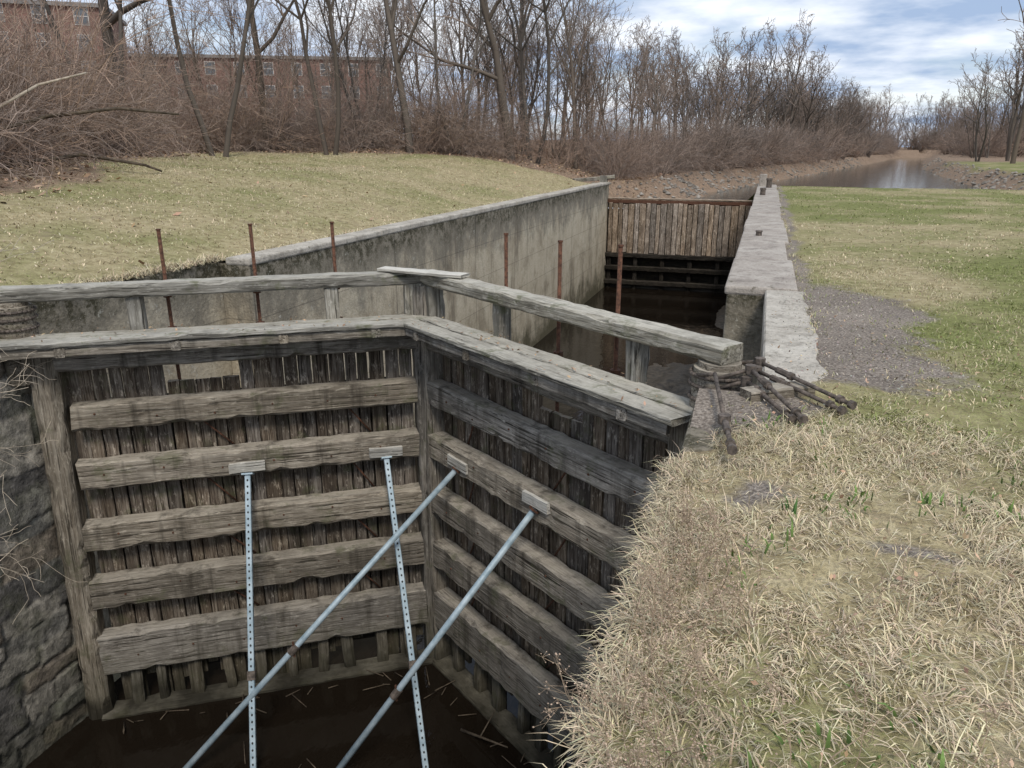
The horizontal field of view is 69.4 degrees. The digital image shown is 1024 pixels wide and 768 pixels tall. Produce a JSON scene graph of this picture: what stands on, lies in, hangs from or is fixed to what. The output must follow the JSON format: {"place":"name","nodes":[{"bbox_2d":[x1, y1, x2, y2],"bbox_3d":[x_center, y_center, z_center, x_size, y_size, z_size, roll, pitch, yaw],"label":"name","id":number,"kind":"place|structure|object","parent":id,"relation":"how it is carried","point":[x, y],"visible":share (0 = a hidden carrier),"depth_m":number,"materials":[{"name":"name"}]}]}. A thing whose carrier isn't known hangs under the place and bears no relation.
{"place":"outdoors","nodes":[
{"label":"outdoors","id":0,"kind":"place"},
{"bbox_2d":[0,145,588,285],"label":"grass","id":1,"kind":"structure","parent":0,"point":[225,169],"depth_m":18.67,"materials":[{"name":"green plant"}]},
{"bbox_2d":[25,286,726,767],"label":"lock water","id":2,"kind":"structure","parent":0,"point":[327,726],"depth_m":9.16,"materials":[{"name":"black liquid"}]},
{"bbox_2d":[0,269,433,720],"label":"lock gate","id":3,"kind":"structure","parent":2,"relation":"in","point":[307,450],"depth_m":8.92,"materials":[{"name":"brown wood"}]},
{"bbox_2d":[156,229,212,611],"bbox_3d":[-3.853,0.745,8.829,0.092,5.112,0.092,-1,18,-4],"label":"valve rod","id":4,"kind":"object","parent":3,"relation":"attached to","point":[166,297],"visible":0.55,"depth_m":8.28,"materials":[{"name":"metal"}]},
{"bbox_2d":[241,472,256,767],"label":"steel brace","id":5,"kind":"object","parent":3,"relation":"attached to","point":[251,675],"visible":1,"depth_m":8.47,"materials":[{"name":"metal"}]},
{"bbox_2d":[248,223,264,322],"bbox_3d":[-2.937,0.653,9.066,0.092,5.142,0.092,15,23,39],"label":"valve rod","id":6,"kind":"object","parent":3,"relation":"attached to","point":[254,270],"visible":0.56,"depth_m":8.42,"materials":[{"name":"metal"}]},
{"bbox_2d":[329,221,342,317],"bbox_3d":[-2.077,0.580,9.296,0.092,5.142,0.092,-1,18,-4],"label":"valve rod","id":7,"kind":"object","parent":3,"relation":"attached to","point":[333,246],"visible":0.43,"depth_m":8.59,"materials":[{"name":"metal"}]},
{"bbox_2d":[15,312,675,404],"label":"walkway leaves","id":8,"kind":"object","parent":3,"relation":"on","point":[644,403],"visible":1,"depth_m":7.63,"materials":[{"name":"brown plant"}]},
{"bbox_2d":[381,456,428,767],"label":"steel brace","id":9,"kind":"object","parent":3,"relation":"attached to","point":[414,679],"visible":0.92,"depth_m":8.67,"materials":[{"name":"metal"}]},
{"bbox_2d":[377,266,470,277],"bbox_3d":[-1.030,-1.282,8.480,1.177,0.043,0.207,9,20,26],"label":"loose plank","id":10,"kind":"object","parent":3,"relation":"on","point":[415,271],"visible":1,"depth_m":8.42,"materials":[{"name":"grey wood"}]},
{"bbox_2d":[123,668,547,767],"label":"floating debris","id":11,"kind":"object","parent":2,"relation":"on","point":[473,734],"visible":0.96,"depth_m":9.19,"materials":[{"name":"brown wood"}]},
{"bbox_2d":[398,269,749,767],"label":"lock gate","id":12,"kind":"structure","parent":2,"relation":"in","point":[505,443],"depth_m":7.81,"materials":[{"name":"brown wood"}]},
{"bbox_2d":[183,466,459,767],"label":"steel brace","id":13,"kind":"object","parent":12,"relation":"attached to","point":[294,648],"visible":1,"depth_m":8.44,"materials":[{"name":"metal"}]},
{"bbox_2d":[336,506,538,767],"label":"steel brace","id":14,"kind":"object","parent":12,"relation":"attached to","point":[396,692],"visible":0.99,"depth_m":7.81,"materials":[{"name":"metal"}]},
{"bbox_2d":[504,233,507,286],"bbox_3d":[-0.062,0.872,8.431,0.092,5.112,0.092,-1,18,-4],"label":"valve rod","id":15,"kind":"object","parent":12,"relation":"attached to","point":[506,259],"visible":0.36,"depth_m":7.72,"materials":[{"name":"metal"}]},
{"bbox_2d":[553,240,562,411],"bbox_3d":[0.461,1.069,7.814,0.092,5.112,0.092,-1,18,-4],"label":"valve rod","id":16,"kind":"object","parent":12,"relation":"attached to","point":[558,351],"visible":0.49,"depth_m":7.18,"materials":[{"name":"metal"}]},
{"bbox_2d":[610,244,623,375],"bbox_3d":[0.945,1.243,7.202,0.092,5.152,0.092,15,23,39],"label":"valve rod","id":17,"kind":"object","parent":12,"relation":"attached to","point":[615,370],"visible":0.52,"depth_m":6.55,"materials":[{"name":"metal"}]},
{"bbox_2d":[696,357,856,454],"bbox_3d":[1.767,0.111,4.904,0.949,0.214,1.854,2,18,7],"label":"gate anchor","id":18,"kind":"object","parent":12,"relation":"on","point":[754,368],"visible":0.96,"depth_m":4.99,"materials":[{"name":"metal"}]},
{"bbox_2d":[0,136,1023,767],"bbox_3d":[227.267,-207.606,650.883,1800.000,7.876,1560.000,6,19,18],"label":"ground","id":19,"kind":"structure","parent":0,"point":[704,416],"depth_m":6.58,"materials":[{"name":"plant"}]},
{"bbox_2d":[0,234,76,622],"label":"overhanging sapling","id":20,"kind":"object","parent":19,"relation":"on","point":[23,375],"visible":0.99,"depth_m":7.55,"materials":[{"name":"brown plant"}]},
{"bbox_2d":[0,72,86,107],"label":"fallen limb","id":21,"kind":"object","parent":19,"relation":"on","point":[33,87],"visible":0.92,"depth_m":15.40,"materials":[{"name":"brown wood"}]},
{"bbox_2d":[0,3,130,116],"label":"walls","id":22,"kind":"structure","parent":19,"relation":"on","point":[64,11],"depth_m":68.10,"materials":[{"name":"red brick"}]},
{"bbox_2d":[31,6,46,22],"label":"window","id":23,"kind":"structure","parent":22,"relation":"in","point":[37,12],"depth_m":67.14,"materials":[{"name":"grey glass"}]},
{"bbox_2d":[0,0,125,25],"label":"roof","id":24,"kind":"structure","parent":22,"relation":"on","point":[77,5],"depth_m":67.38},
{"bbox_2d":[73,8,88,23],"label":"window","id":25,"kind":"structure","parent":22,"relation":"in","point":[80,11],"depth_m":68.16,"materials":[{"name":"grey glass"}]},
{"bbox_2d":[72,7,89,25],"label":"window frame","id":26,"kind":"object","parent":22,"relation":"attached to","point":[87,15],"visible":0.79,"depth_m":68.24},
{"bbox_2d":[79,35,91,50],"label":"window","id":27,"kind":"structure","parent":22,"relation":"in","point":[85,44],"depth_m":68.82,"materials":[{"name":"grey glass"}]},
{"bbox_2d":[31,0,123,146],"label":"bare tree","id":28,"kind":"object","parent":19,"relation":"on","point":[119,7],"visible":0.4,"depth_m":25.36,"materials":[{"name":"brown plant"}]},
{"bbox_2d":[0,153,161,171],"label":"fallen limb","id":29,"kind":"object","parent":19,"relation":"on","point":[98,157],"visible":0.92,"depth_m":17.55,"materials":[{"name":"brown wood"}]},
{"bbox_2d":[0,107,178,131],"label":"fallen limb","id":30,"kind":"object","parent":19,"relation":"on","point":[45,116],"visible":0.95,"depth_m":16.35,"materials":[{"name":"brown wood"}]},
{"bbox_2d":[0,0,246,196],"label":"bramble brush","id":31,"kind":"object","parent":19,"relation":"on","point":[24,142],"visible":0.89,"depth_m":18.82,"materials":[{"name":"brown plant"}]},
{"bbox_2d":[41,252,225,284],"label":"wall top grass","id":32,"kind":"structure","parent":19,"relation":"on","point":[156,270],"depth_m":10.20,"materials":[{"name":"beige plant"}]},
{"bbox_2d":[97,0,226,140],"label":"bare tree","id":33,"kind":"object","parent":19,"relation":"on","point":[113,19],"visible":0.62,"depth_m":29.35,"materials":[{"name":"brown plant"}]},
{"bbox_2d":[167,0,258,156],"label":"bare tree","id":34,"kind":"object","parent":19,"relation":"on","point":[248,15],"visible":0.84,"depth_m":26.87,"materials":[{"name":"brown plant"}]},
{"bbox_2d":[128,57,391,139],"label":"walls","id":35,"kind":"structure","parent":19,"relation":"on","point":[232,67],"depth_m":90.82,"materials":[{"name":"red brick"}]},
{"bbox_2d":[205,62,214,73],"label":"window","id":36,"kind":"structure","parent":35,"relation":"in","point":[208,68],"depth_m":89.41,"materials":[{"name":"grey glass"}]},
{"bbox_2d":[128,53,391,69],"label":"roof","id":37,"kind":"structure","parent":35,"relation":"on","point":[216,56],"depth_m":89.28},
{"bbox_2d":[263,63,272,74],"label":"window","id":38,"kind":"structure","parent":35,"relation":"in","point":[268,70],"depth_m":90.35,"materials":[{"name":"grey glass"}]},
{"bbox_2d":[246,0,293,149],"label":"bare tree","id":39,"kind":"object","parent":19,"relation":"on","point":[266,44],"visible":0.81,"depth_m":30.60,"materials":[{"name":"brown plant"}]},
{"bbox_2d":[275,0,356,154],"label":"bare tree","id":40,"kind":"object","parent":19,"relation":"on","point":[338,101],"visible":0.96,"depth_m":30.27,"materials":[{"name":"brown plant"}]},
{"bbox_2d":[0,135,675,263],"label":"leaf litter","id":41,"kind":"object","parent":19,"relation":"on","point":[86,175],"visible":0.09,"depth_m":27.31,"materials":[{"name":"brown plant"}]},
{"bbox_2d":[277,0,439,147],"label":"bare tree","id":42,"kind":"object","parent":19,"relation":"on","point":[346,41],"visible":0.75,"depth_m":34.91,"materials":[{"name":"brown plant"}]},
{"bbox_2d":[383,0,427,152],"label":"bare tree","id":43,"kind":"object","parent":19,"relation":"on","point":[390,18],"visible":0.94,"depth_m":33.05,"materials":[{"name":"brown plant"}]},
{"bbox_2d":[218,182,595,257],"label":"wall top grass","id":44,"kind":"structure","parent":19,"relation":"on","point":[391,223],"depth_m":15.40,"materials":[{"name":"plant"}]},
{"bbox_2d":[218,185,608,426],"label":"concrete wall","id":45,"kind":"structure","parent":19,"relation":"on","point":[575,222],"depth_m":20.30,"materials":[{"name":"concrete"}]},
{"bbox_2d":[30,261,232,681],"bbox_3d":[-5.402,1.955,10.846,0.600,6.980,3.830,6,19,18],"label":"gate recess","id":46,"kind":"object","parent":45,"relation":"attached to","point":[92,315],"visible":0.14,"depth_m":10.30,"materials":[{"name":"concrete"}]},
{"bbox_2d":[0,361,88,767],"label":"stones","id":47,"kind":"object","parent":46,"relation":"attached to","point":[43,705],"visible":0.77,"depth_m":8.32,"materials":[{"name":"grey stone"}]},
{"bbox_2d":[225,230,380,265],"bbox_3d":[-3.541,-2.481,13.239,0.442,0.116,4.251,6,19,18],"label":"coping","id":48,"kind":"object","parent":45,"relation":"on","point":[271,254],"visible":1,"depth_m":12.60,"materials":[{"name":"concrete"}]},
{"bbox_2d":[364,213,460,235],"bbox_3d":[-2.190,-3.725,17.117,0.435,0.129,4.307,6,19,18],"label":"coping","id":49,"kind":"object","parent":45,"relation":"on","point":[387,229],"visible":0.85,"depth_m":16.69,"materials":[{"name":"concrete"}]},
{"bbox_2d":[448,201,516,217],"bbox_3d":[-0.780,-5.012,21.152,0.437,0.128,4.597,6,19,18],"label":"coping","id":50,"kind":"object","parent":45,"relation":"on","point":[482,209],"visible":0.8,"depth_m":20.77,"materials":[{"name":"concrete"}]},
{"bbox_2d":[508,193,554,204],"bbox_3d":[0.666,-6.327,25.276,0.447,0.125,4.507,6,19,18],"label":"coping","id":51,"kind":"object","parent":45,"relation":"on","point":[528,199],"visible":0.84,"depth_m":25.00,"materials":[{"name":"concrete"}]},
{"bbox_2d":[549,188,582,196],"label":"coping","id":52,"kind":"object","parent":45,"relation":"on","point":[564,192],"visible":0.81,"depth_m":29.20,"materials":[{"name":"concrete"}]},
{"bbox_2d":[573,183,602,189],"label":"coping","id":53,"kind":"object","parent":45,"relation":"on","point":[589,186],"visible":0.84,"depth_m":32.97,"materials":[{"name":"concrete"}]},
{"bbox_2d":[362,0,514,159],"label":"bare tree","id":54,"kind":"object","parent":19,"relation":"on","point":[491,42],"visible":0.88,"depth_m":35.83,"materials":[{"name":"brown plant"}]},
{"bbox_2d":[7,0,884,169],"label":"woodland","id":55,"kind":"object","parent":19,"relation":"on","point":[798,100],"visible":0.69,"depth_m":58.36,"materials":[{"name":"brown plant"}]},
{"bbox_2d":[359,0,535,154],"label":"bare tree","id":56,"kind":"object","parent":19,"relation":"on","point":[476,52],"visible":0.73,"depth_m":35.25,"materials":[{"name":"brown plant"}]},
{"bbox_2d":[0,0,906,191],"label":"thicket","id":57,"kind":"object","parent":19,"relation":"on","point":[710,148],"visible":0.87,"depth_m":36.12,"materials":[{"name":"brown plant"}]},
{"bbox_2d":[430,0,593,163],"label":"bare tree","id":58,"kind":"object","parent":19,"relation":"on","point":[523,66],"visible":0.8,"depth_m":37.31,"materials":[{"name":"brown plant"}]},
{"bbox_2d":[500,0,545,154],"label":"bare tree","id":59,"kind":"object","parent":19,"relation":"on","point":[522,32],"visible":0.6,"depth_m":41.37,"materials":[{"name":"brown plant"}]},
{"bbox_2d":[510,0,607,168],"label":"bare tree","id":60,"kind":"object","parent":19,"relation":"on","point":[572,77],"visible":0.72,"depth_m":40.57,"materials":[{"name":"brown plant"}]},
{"bbox_2d":[572,177,598,181],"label":"debris beam","id":61,"kind":"structure","parent":19,"relation":"on","point":[586,179],"depth_m":36.04,"materials":[{"name":"grey wood"}]},
{"bbox_2d":[562,0,684,173],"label":"bare tree","id":62,"kind":"object","parent":19,"relation":"on","point":[597,93],"visible":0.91,"depth_m":42.33,"materials":[{"name":"brown plant"}]},
{"bbox_2d":[616,30,686,170],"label":"bare tree","id":63,"kind":"object","parent":19,"relation":"on","point":[655,111],"visible":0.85,"depth_m":48.55,"materials":[{"name":"brown plant"}]},
{"bbox_2d":[589,175,752,292],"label":"gate","id":64,"kind":"structure","parent":19,"relation":"on","point":[670,246],"depth_m":36.15,"materials":[{"name":"brown wood"}]},
{"bbox_2d":[680,401,715,456],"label":"wall end","id":65,"kind":"structure","parent":19,"relation":"on","point":[693,435],"depth_m":4.57,"materials":[{"name":"stone"}]},
{"bbox_2d":[723,294,763,384],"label":"concrete wall","id":66,"kind":"structure","parent":19,"relation":"on","point":[743,320],"depth_m":9.21,"materials":[{"name":"concrete"}]},
{"bbox_2d":[756,336,761,384],"bbox_3d":[2.703,2.860,8.078,0.580,6.940,4.180,6,19,18],"label":"gate recess","id":67,"kind":"object","parent":66,"relation":"attached to","point":[758,383],"depth_m":8.58,"materials":[{"name":"concrete"}]},
{"bbox_2d":[724,258,797,295],"bbox_3d":[3.439,-1.494,10.185,0.854,0.114,2.572,6,19,18],"label":"coping","id":68,"kind":"object","parent":66,"relation":"on","point":[751,276],"visible":0.89,"depth_m":9.72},
{"bbox_2d":[735,240,787,259],"bbox_3d":[4.199,-2.215,12.443,0.782,0.113,2.386,6,19,18],"label":"coping","id":69,"kind":"object","parent":66,"relation":"on","point":[762,250],"visible":0.66,"depth_m":12.24,"materials":[{"name":"grey stone"}]},
{"bbox_2d":[743,219,784,229],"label":"coping","id":70,"kind":"object","parent":66,"relation":"on","point":[763,223],"visible":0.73,"depth_m":16.58,"materials":[{"name":"grey stone"}]},
{"bbox_2d":[747,213,780,219],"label":"coping","id":71,"kind":"object","parent":66,"relation":"on","point":[769,216],"visible":0.56,"depth_m":18.44,"materials":[{"name":"grey stone"}]},
{"bbox_2d":[740,226,788,243],"bbox_3d":[5.036,-2.949,14.745,0.851,0.112,2.707,6,19,18],"label":"coping","id":72,"kind":"object","parent":66,"relation":"on","point":[776,234],"visible":0.71,"depth_m":14.52,"materials":[{"name":"grey stone"}]},
{"bbox_2d":[755,230,762,235],"bbox_3d":[4.782,-2.923,14.323,0.135,0.100,0.138,6,19,18],"label":"mooring post","id":73,"kind":"object","parent":72,"relation":"on","point":[758,232],"visible":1,"depth_m":14.28,"materials":[{"name":"metal"}]},
{"bbox_2d":[749,206,780,213],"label":"coping","id":74,"kind":"object","parent":66,"relation":"on","point":[760,209],"visible":0.73,"depth_m":20.45,"materials":[{"name":"grey stone"}]},
{"bbox_2d":[752,198,779,203],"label":"coping","id":75,"kind":"object","parent":66,"relation":"on","point":[765,200],"visible":0.67,"depth_m":23.87,"materials":[{"name":"grey stone"}]},
{"bbox_2d":[753,193,779,199],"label":"coping","id":76,"kind":"object","parent":66,"relation":"on","point":[757,195],"visible":0.65,"depth_m":25.99,"materials":[{"name":"grey stone"}]},
{"bbox_2d":[760,188,765,194],"bbox_3d":[9.059,-6.952,26.699,0.224,0.250,0.230,6,19,18],"label":"mooring post","id":77,"kind":"object","parent":76,"relation":"on","point":[762,191],"visible":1,"depth_m":26.63,"materials":[{"name":"metal"}]},
{"bbox_2d":[752,202,781,207],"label":"coping","id":78,"kind":"object","parent":66,"relation":"on","point":[768,204],"visible":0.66,"depth_m":22.34,"materials":[{"name":"grey stone"}]},
{"bbox_2d":[757,186,776,189],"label":"coping","id":79,"kind":"object","parent":66,"relation":"on","point":[772,188],"visible":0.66,"depth_m":31.00,"materials":[{"name":"grey stone"}]},
{"bbox_2d":[766,178,772,187],"bbox_3d":[10.985,-8.586,31.590,0.269,0.390,0.276,6,19,18],"label":"mooring post","id":80,"kind":"object","parent":79,"relation":"on","point":[769,183],"visible":1,"depth_m":31.51,"materials":[{"name":"metal"}]},
{"bbox_2d":[756,190,778,193],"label":"coping","id":81,"kind":"object","parent":66,"relation":"on","point":[771,191],"visible":0.58,"depth_m":29.02,"materials":[{"name":"grey stone"}]},
{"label":"coping","id":82,"kind":"object","parent":66,"relation":"on","visible":0},
{"bbox_2d":[759,174,766,185],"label":"stone block","id":83,"kind":"structure","parent":82,"relation":"on","point":[762,180],"depth_m":32.64,"materials":[{"name":"grey stone"}]},
{"bbox_2d":[533,468,1019,767],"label":"dried weeds","id":84,"kind":"object","parent":19,"relation":"on","point":[659,618],"visible":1,"depth_m":2.37,"materials":[{"name":"beige plant"}]},
{"bbox_2d":[740,381,815,401],"bbox_3d":[1.854,0.056,5.168,0.522,0.096,0.155,-6,19,-14],"label":"anchor timber","id":85,"kind":"object","parent":19,"relation":"on","point":[751,393],"visible":0.61,"depth_m":5.11,"materials":[{"name":"grey wood"}]},
{"bbox_2d":[781,494,797,513],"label":"daffodil shoots","id":86,"kind":"object","parent":19,"relation":"on","point":[795,508],"visible":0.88,"depth_m":3.46,"materials":[{"name":"green plant"}]},
{"bbox_2d":[760,290,827,384],"bbox_3d":[2.682,-0.452,7.139,0.499,0.220,3.960,6,19,18],"label":"recess coping","id":87,"kind":"object","parent":19,"relation":"on","point":[773,327],"visible":0.73,"depth_m":6.69,"materials":[{"name":"concrete"}]},
{"bbox_2d":[777,188,834,376],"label":"wall top grass","id":88,"kind":"structure","parent":19,"relation":"on","point":[787,227],"depth_m":8.76,"materials":[{"name":"plant"}]},
{"bbox_2d":[591,157,1023,198],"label":"shore rocks","id":89,"kind":"object","parent":19,"relation":"on","point":[697,189],"visible":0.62,"depth_m":54.93,"materials":[{"name":"brown stone"}]},
{"bbox_2d":[663,411,1023,767],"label":"green weeds","id":90,"kind":"object","parent":19,"relation":"on","point":[941,757],"visible":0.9,"depth_m":3.19,"materials":[{"name":"green plant"}]},
{"bbox_2d":[672,311,1023,767],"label":"fallen leaves","id":91,"kind":"object","parent":19,"relation":"on","point":[831,576],"visible":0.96,"depth_m":3.52,"materials":[{"name":"brown plant"}]},
{"bbox_2d":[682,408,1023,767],"bbox_3d":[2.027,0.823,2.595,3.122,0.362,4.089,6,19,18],"label":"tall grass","id":92,"kind":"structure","parent":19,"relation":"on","point":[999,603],"depth_m":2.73,"materials":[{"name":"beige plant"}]},
{"bbox_2d":[815,59,1023,158],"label":"distant woodland","id":93,"kind":"object","parent":19,"relation":"on","point":[954,139],"visible":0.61,"depth_m":189.44,"materials":[{"name":"brown plant"}]},
{"bbox_2d":[948,77,997,157],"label":"bare tree","id":94,"kind":"object","parent":19,"relation":"on","point":[967,109],"visible":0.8,"depth_m":124.71,"materials":[{"name":"brown plant"}]},
{"bbox_2d":[942,48,1011,161],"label":"bare tree","id":95,"kind":"object","parent":19,"relation":"on","point":[984,77],"visible":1,"depth_m":89.43,"materials":[{"name":"brown plant"}]},
{"bbox_2d":[982,75,1019,146],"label":"bare tree","id":96,"kind":"object","parent":19,"relation":"on","point":[1004,106],"visible":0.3,"depth_m":151.10,"materials":[{"name":"brown plant"}]},
{"bbox_2d":[989,29,1023,160],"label":"bare tree","id":97,"kind":"object","parent":19,"relation":"on","point":[1016,91],"visible":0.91,"depth_m":96.30,"materials":[{"name":"brown plant"}]},
{"bbox_2d":[1001,0,1023,163],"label":"bare tree","id":98,"kind":"object","parent":19,"relation":"on","point":[1016,144],"visible":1,"depth_m":79.89,"materials":[{"name":"brown plant"}]},
{"bbox_2d":[46,0,1023,146],"label":"sky","id":99,"kind":"structure","parent":0,"point":[912,47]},
{"bbox_2d":[531,441,712,767],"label":"overhanging grass","id":100,"kind":"structure","parent":0,"point":[677,463],"depth_m":2.77,"materials":[{"name":"beige plant"}]},
{"bbox_2d":[647,305,725,398],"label":"mud bank","id":101,"kind":"structure","parent":0,"point":[673,377],"depth_m":22.00,"materials":[{"name":"brown soil"}]},
{"bbox_2d":[608,158,982,210],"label":"canal water","id":102,"kind":"structure","parent":0,"point":[901,173],"depth_m":68.03,"materials":[{"name":"grey liquid"}]},
{"bbox_2d":[760,274,978,431],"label":"path gravel","id":103,"kind":"structure","parent":0,"point":[851,332],"depth_m":6.79,"materials":[{"name":"grey gravel"}]},
{"bbox_2d":[729,253,1023,452],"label":"grass","id":104,"kind":"structure","parent":0,"point":[937,344],"depth_m":6.52,"materials":[{"name":"green plant"}]},
{"bbox_2d":[780,185,1023,269],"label":"grass","id":105,"kind":"structure","parent":0,"point":[973,249],"depth_m":18.09,"materials":[{"name":"green plant"}]}
]}

